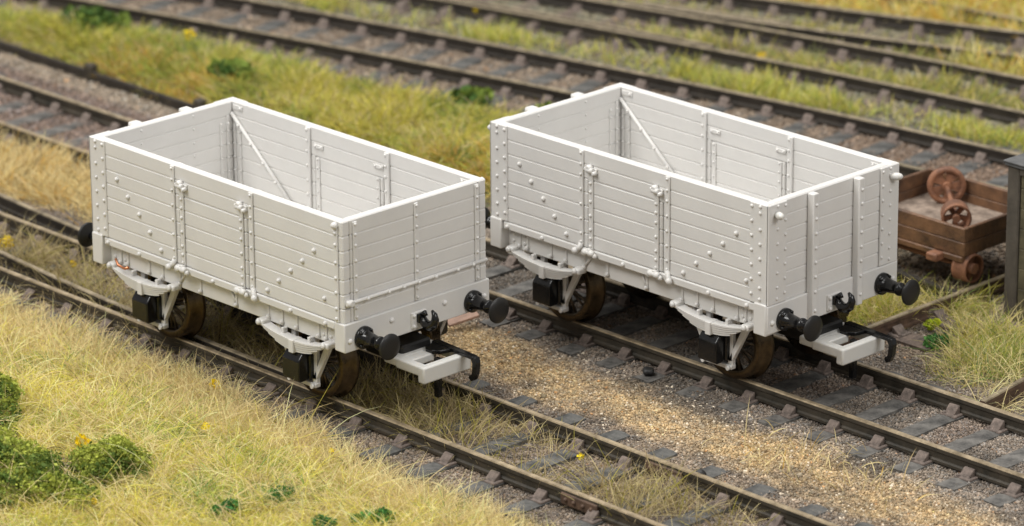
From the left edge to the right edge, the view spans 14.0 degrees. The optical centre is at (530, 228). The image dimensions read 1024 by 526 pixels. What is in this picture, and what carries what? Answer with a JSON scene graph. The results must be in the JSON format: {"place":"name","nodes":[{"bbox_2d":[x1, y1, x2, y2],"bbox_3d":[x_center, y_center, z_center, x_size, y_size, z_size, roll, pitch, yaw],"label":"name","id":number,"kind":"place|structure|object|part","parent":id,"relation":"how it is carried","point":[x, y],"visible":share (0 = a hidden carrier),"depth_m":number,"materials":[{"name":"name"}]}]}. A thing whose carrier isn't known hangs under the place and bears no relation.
{"place":"outdoors","nodes":[
{"label":"outdoors","id":0,"kind":"place"},
{"bbox_2d":[0,279,581,525],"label":"grass","id":1,"kind":"structure","parent":0,"point":[164,452],"depth_m":61.09,"materials":[{"name":"green plant"}]},
{"bbox_2d":[75,433,91,446],"bbox_3d":[-6.609,3.143,61.657,0.278,0.233,0.285,-18,26,-41],"label":"yellow flower","id":2,"kind":"object","parent":1,"relation":"on","point":[88,440],"visible":0.79,"depth_m":61.62,"materials":[{"name":"plant"}]},
{"bbox_2d":[201,422,209,429],"bbox_3d":[-4.838,2.957,62.097,0.172,0.126,0.148,-18,26,-41],"label":"yellow flower","id":3,"kind":"object","parent":1,"relation":"on","point":[206,427],"visible":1,"depth_m":62.10,"materials":[{"name":"plant"}]},
{"bbox_2d":[0,0,1023,525],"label":"ground","id":4,"kind":"structure","parent":0,"point":[440,58],"depth_m":67.74,"materials":[{"name":"brown gravel"}]},
{"bbox_2d":[0,372,25,436],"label":"bush","id":5,"kind":"object","parent":4,"relation":"on","point":[14,389],"visible":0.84,"depth_m":62.73,"materials":[{"name":"plant"}]},
{"bbox_2d":[0,426,99,511],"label":"bush","id":6,"kind":"object","parent":4,"relation":"on","point":[39,460],"visible":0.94,"depth_m":59.92,"materials":[{"name":"plant"}]},
{"bbox_2d":[57,4,131,35],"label":"bush","id":7,"kind":"object","parent":4,"relation":"on","point":[98,14],"visible":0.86,"depth_m":81.70,"materials":[{"name":"plant"}]},
{"bbox_2d":[0,41,206,109],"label":"buried rail","id":8,"kind":"object","parent":4,"relation":"on","point":[88,71],"visible":0.66,"depth_m":79.73,"materials":[{"name":"brown metal"}]},
{"bbox_2d":[64,433,154,489],"bbox_3d":[-6.136,3.400,60.724,1.163,0.788,1.278,-18,26,-41],"label":"bush","id":9,"kind":"object","parent":4,"relation":"on","point":[98,459],"visible":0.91,"depth_m":60.50,"materials":[{"name":"plant"}]},
{"bbox_2d":[208,379,221,389],"bbox_3d":[-4.800,2.397,63.846,0.191,0.191,0.193,-18,26,-41],"label":"yellow flower","id":10,"kind":"object","parent":4,"relation":"on","point":[212,381],"visible":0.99,"depth_m":63.83,"materials":[{"name":"plant"}]},
{"bbox_2d":[210,497,241,515],"bbox_3d":[-4.308,3.964,59.180,0.461,0.269,0.286,-5,19,-12],"label":"plant","id":11,"kind":"object","parent":4,"relation":"on","point":[231,503],"visible":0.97,"depth_m":59.14,"materials":[{"name":"plant"}]},
{"bbox_2d":[206,57,257,81],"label":"bush","id":12,"kind":"object","parent":4,"relation":"on","point":[227,64],"visible":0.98,"depth_m":78.48,"materials":[{"name":"plant"}]},
{"bbox_2d":[0,0,548,206],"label":"grass","id":13,"kind":"structure","parent":4,"relation":"on","point":[465,133],"depth_m":78.02,"materials":[{"name":"green plant"}]},
{"bbox_2d":[183,29,195,39],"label":"yellow flower","id":14,"kind":"object","parent":13,"relation":"on","point":[188,33],"visible":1,"depth_m":80.66,"materials":[{"name":"plant"}]},
{"bbox_2d":[262,485,294,503],"bbox_3d":[-3.597,3.812,59.770,0.533,0.289,0.383,-18,26,-41],"label":"plant","id":15,"kind":"object","parent":4,"relation":"on","point":[282,490],"visible":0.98,"depth_m":59.69,"materials":[{"name":"plant"}]},
{"bbox_2d":[311,514,337,525],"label":"plant","id":16,"kind":"object","parent":4,"relation":"on","point":[324,521],"visible":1,"depth_m":58.63,"materials":[{"name":"plant"}]},
{"bbox_2d":[349,506,395,525],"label":"plant","id":17,"kind":"object","parent":4,"relation":"on","point":[386,512],"visible":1,"depth_m":58.79,"materials":[{"name":"plant"}]},
{"bbox_2d":[0,205,802,525],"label":"grass","id":18,"kind":"structure","parent":4,"relation":"on","point":[226,329],"depth_m":63.26,"materials":[{"name":"green plant"}]},
{"bbox_2d":[0,235,13,249],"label":"yellow flower","id":19,"kind":"object","parent":18,"relation":"on","point":[8,236],"visible":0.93,"depth_m":70.36,"materials":[{"name":"plant"}]},
{"bbox_2d":[0,193,873,525],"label":"railway track","id":20,"kind":"structure","parent":4,"relation":"on","point":[498,473],"depth_m":62.58,"materials":[{"name":"brown metal"}]},
{"bbox_2d":[78,97,508,397],"bbox_3d":[-3.764,0.431,64.690,3.159,3.248,7.948,-18,26,-41],"label":"goods wagon","id":21,"kind":"object","parent":20,"relation":"on","point":[346,247],"visible":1,"depth_m":63.41,"materials":[{"name":"grey plastic"}]},
{"bbox_3d":[-4.805,0.134,63.566,0.325,1.511,1.734,-18,26,-41],"label":"side door","id":22,"kind":"part","parent":21,"relation":"part of","materials":[{"name":"grey plastic"}]},
{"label":"side door","id":23,"kind":"part","parent":21,"relation":"part of","materials":[{"name":"grey plastic"}]},
{"bbox_3d":[-1.787,0.319,62.480,2.606,1.600,0.186,-18,26,-41],"label":"end door","id":24,"kind":"part","parent":21,"relation":"part of","materials":[{"name":"grey plastic"}]},
{"bbox_2d":[0,123,937,511],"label":"grass","id":25,"kind":"structure","parent":4,"relation":"on","point":[22,167],"depth_m":73.51,"materials":[{"name":"plant"}]},
{"bbox_2d":[448,84,498,107],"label":"bush","id":26,"kind":"object","parent":4,"relation":"on","point":[469,93],"visible":0.82,"depth_m":77.47,"materials":[{"name":"plant"}]},
{"bbox_2d":[0,188,1023,525],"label":"ballast","id":27,"kind":"structure","parent":4,"relation":"on","point":[644,416],"depth_m":62.94,"materials":[{"name":"gravel"}]},
{"bbox_2d":[448,311,478,326],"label":"wood offcut","id":28,"kind":"object","parent":27,"relation":"on","point":[460,319],"visible":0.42,"depth_m":66.81,"materials":[{"name":"red paint"}]},
{"bbox_2d":[695,469,705,474],"bbox_3d":[2.473,3.587,60.932,0.158,0.157,0.146,-18,26,-41],"label":"stone","id":29,"kind":"object","parent":27,"relation":"on","point":[702,471],"visible":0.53,"depth_m":60.89,"materials":[{"name":"black stone"}]},
{"bbox_2d":[923,318,941,330],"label":"plant","id":30,"kind":"object","parent":27,"relation":"on","point":[938,322],"visible":0.94,"depth_m":66.55,"materials":[{"name":"plant"}]},
{"bbox_2d":[923,332,952,349],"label":"plant","id":31,"kind":"object","parent":27,"relation":"on","point":[933,338],"visible":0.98,"depth_m":65.84,"materials":[{"name":"plant"}]},
{"bbox_2d":[0,0,1023,318],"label":"ballast","id":32,"kind":"structure","parent":4,"relation":"on","point":[118,106],"depth_m":79.88,"materials":[{"name":"gravel"}]},
{"bbox_2d":[0,0,1021,189],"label":"railway track","id":33,"kind":"structure","parent":32,"relation":"on","point":[983,155],"depth_m":80.13,"materials":[{"name":"brown metal"}]},
{"bbox_2d":[0,74,1023,507],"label":"railway track","id":34,"kind":"structure","parent":32,"relation":"on","point":[908,440],"depth_m":64.35,"materials":[{"name":"brown metal"}]},
{"bbox_2d":[642,366,653,374],"bbox_3d":[1.822,2.220,64.794,0.188,0.121,0.188,1,19,4],"label":"stone","id":35,"kind":"object","parent":34,"relation":"on","point":[646,370],"visible":1,"depth_m":64.73,"materials":[{"name":"black stone"}]},
{"bbox_2d":[485,83,919,378],"bbox_3d":[2.501,0.178,65.316,3.159,3.248,7.948,-18,26,-41],"label":"goods wagon","id":36,"kind":"object","parent":34,"relation":"on","point":[763,233],"visible":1,"depth_m":64.09,"materials":[{"name":"grey plastic"}]},
{"bbox_3d":[1.466,-0.117,64.186,0.325,1.511,1.734,-18,26,-41],"label":"side door","id":37,"kind":"part","parent":36,"relation":"part of","materials":[{"name":"grey plastic"}]},
{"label":"side door","id":38,"kind":"part","parent":36,"relation":"part of","materials":[{"name":"grey plastic"}]},
{"bbox_2d":[291,0,1023,136],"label":"railway track","id":39,"kind":"structure","parent":32,"relation":"on","point":[578,31],"depth_m":81.28,"materials":[{"name":"brown metal"}]},
{"bbox_2d":[621,0,1023,72],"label":"railway track","id":40,"kind":"structure","parent":32,"relation":"on","point":[871,21],"depth_m":82.50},
{"bbox_2d":[535,100,550,107],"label":"bush","id":41,"kind":"object","parent":4,"relation":"on","point":[545,103],"visible":0.06,"depth_m":77.38,"materials":[{"name":"plant"}]},
{"bbox_2d":[278,0,1023,151],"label":"grass","id":42,"kind":"structure","parent":4,"relation":"on","point":[740,82],"depth_m":79.06,"materials":[{"name":"green plant"}]},
{"bbox_2d":[585,0,1023,123],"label":"grass","id":43,"kind":"structure","parent":4,"relation":"on","point":[936,87],"depth_m":80.28,"materials":[{"name":"green plant"}]},
{"bbox_2d":[757,52,765,57],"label":"yellow flower","id":44,"kind":"object","parent":43,"relation":"on","point":[760,55],"visible":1,"depth_m":80.42,"materials":[{"name":"plant"}]},
{"bbox_2d":[847,267,943,328],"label":"grass","id":45,"kind":"structure","parent":4,"relation":"on","point":[872,308],"depth_m":67.15,"materials":[{"name":"green plant"}]},
{"bbox_2d":[786,0,1023,76],"bbox_3d":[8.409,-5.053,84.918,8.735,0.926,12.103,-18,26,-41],"label":"grass","id":46,"kind":"structure","parent":4,"relation":"on","point":[936,13],"depth_m":83.21,"materials":[{"name":"green plant"}]},
{"bbox_2d":[841,269,1023,408],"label":"narrow siding","id":47,"kind":"object","parent":4,"relation":"on","point":[895,326],"visible":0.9,"depth_m":66.76,"materials":[{"name":"brown metal"}]},
{"bbox_2d":[897,168,1007,282],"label":"wagon","id":48,"kind":"object","parent":4,"relation":"on","point":[926,231],"visible":0.56,"depth_m":68.24,"materials":[{"name":"brown wood"}]},
{"bbox_2d":[927,166,971,227],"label":"wheelset","id":49,"kind":"object","parent":48,"relation":"on","point":[950,200],"visible":0.91,"depth_m":69.74,"materials":[{"name":"orange metal"}]},
{"bbox_2d":[901,273,1023,393],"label":"grass","id":50,"kind":"structure","parent":4,"relation":"on","point":[1004,340],"depth_m":65.65,"materials":[{"name":"green plant"}]},
{"bbox_2d":[943,342,1023,414],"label":"grass","id":51,"kind":"structure","parent":4,"relation":"on","point":[1005,407],"depth_m":63.87,"materials":[{"name":"green plant"}]},
{"bbox_2d":[1003,153,1023,322],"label":"wooden hut","id":52,"kind":"object","parent":4,"relation":"on","point":[1014,277],"visible":0.88,"depth_m":66.69,"materials":[{"name":"grey wood"}]}
]}

